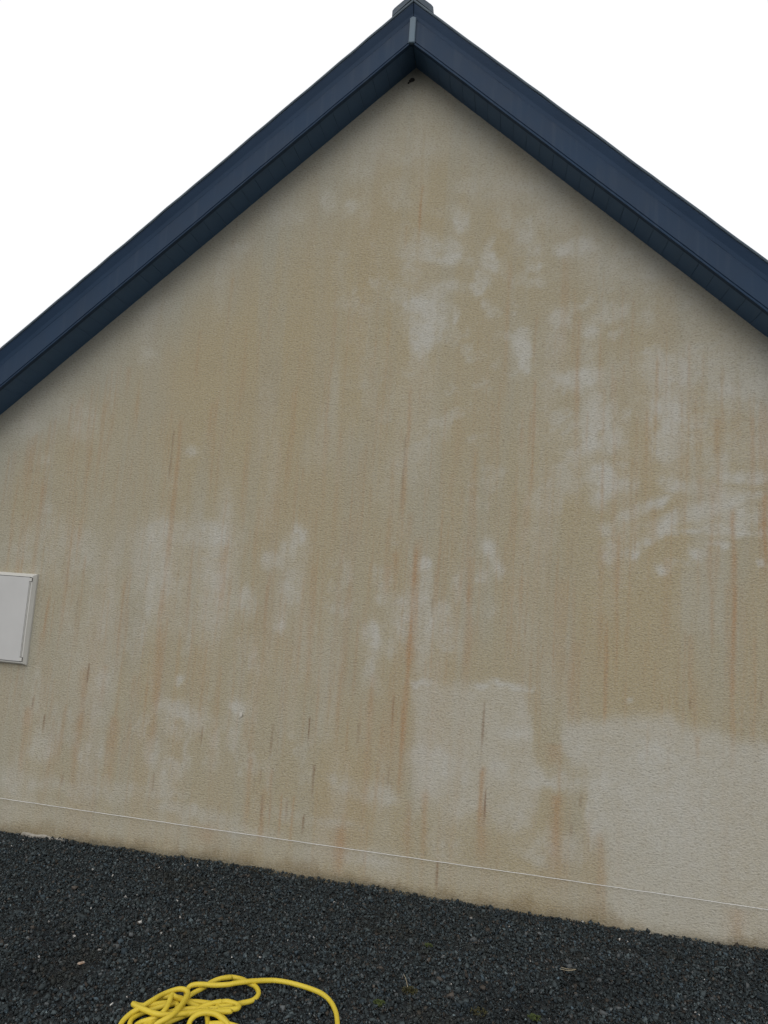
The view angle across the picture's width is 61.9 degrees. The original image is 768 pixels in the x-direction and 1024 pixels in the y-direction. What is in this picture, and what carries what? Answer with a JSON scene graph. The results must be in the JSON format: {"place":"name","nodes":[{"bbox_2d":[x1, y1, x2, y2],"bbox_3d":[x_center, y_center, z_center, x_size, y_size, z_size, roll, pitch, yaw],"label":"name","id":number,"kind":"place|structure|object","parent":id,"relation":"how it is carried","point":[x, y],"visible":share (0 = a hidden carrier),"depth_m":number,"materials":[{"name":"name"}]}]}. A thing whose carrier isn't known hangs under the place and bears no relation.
{"place":"outdoors","nodes":[
{"label":"outdoors","id":0,"kind":"place"},
{"bbox_2d":[0,831,767,1023],"bbox_3d":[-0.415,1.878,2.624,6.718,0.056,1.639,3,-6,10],"label":"gravel","id":1,"kind":"structure","parent":0,"point":[700,994],"depth_m":2.79,"materials":[{"name":"black gravel"}]},
{"bbox_2d":[118,975,339,1023],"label":"hose","id":2,"kind":"object","parent":1,"relation":"on","point":[193,1010],"visible":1,"depth_m":2.34,"materials":[{"name":"yellow rubber"}]},
{"bbox_2d":[373,999,384,1006],"bbox_3d":[-0.019,1.874,2.448,0.051,0.013,0.043,3,-6,10],"label":"moss clump","id":3,"kind":"object","parent":1,"relation":"on","point":[379,1002],"visible":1,"depth_m":2.45,"materials":[{"name":"green plant"}]},
{"bbox_2d":[0,0,767,951],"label":"house","id":4,"kind":"structure","parent":1,"relation":"on","point":[382,456],"depth_m":3.59,"materials":[{"name":"paint"}]},
{"bbox_2d":[0,572,38,664],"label":"meter box","id":5,"kind":"object","parent":4,"relation":"attached to","point":[18,591],"visible":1,"depth_m":3.89,"materials":[{"name":"plastic"}]},
{"bbox_2d":[0,575,30,660],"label":"door","id":6,"kind":"structure","parent":5,"relation":"in","point":[14,590],"depth_m":3.89,"materials":[{"name":"plastic"}]},
{"bbox_2d":[1,798,767,909],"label":"string line","id":7,"kind":"object","parent":4,"relation":"attached to","point":[404,856],"visible":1,"depth_m":3.35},
{"bbox_2d":[401,986,417,994],"bbox_3d":[0.103,1.895,2.540,0.067,0.011,0.059,5,-6,-7],"label":"moss clump","id":8,"kind":"object","parent":1,"relation":"on","point":[412,988],"visible":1,"depth_m":2.54,"materials":[{"name":"green plant"}]},
{"bbox_2d":[470,1006,487,1016],"bbox_3d":[0.362,1.902,2.440,0.068,0.009,0.054,3,-6,10],"label":"moss clump","id":9,"kind":"object","parent":1,"relation":"on","point":[478,1010],"visible":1,"depth_m":2.44,"materials":[{"name":"green plant"}]},
{"bbox_2d":[527,1013,540,1020],"bbox_3d":[0.570,1.915,2.429,0.057,0.011,0.044,2,-7,20],"label":"moss clump","id":10,"kind":"object","parent":1,"relation":"on","point":[534,1017],"visible":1,"depth_m":2.43,"materials":[{"name":"green plant"}]},
{"bbox_2d":[0,0,767,347],"label":"sky","id":11,"kind":"structure","parent":0,"point":[111,111],"materials":[{"name":"white"}]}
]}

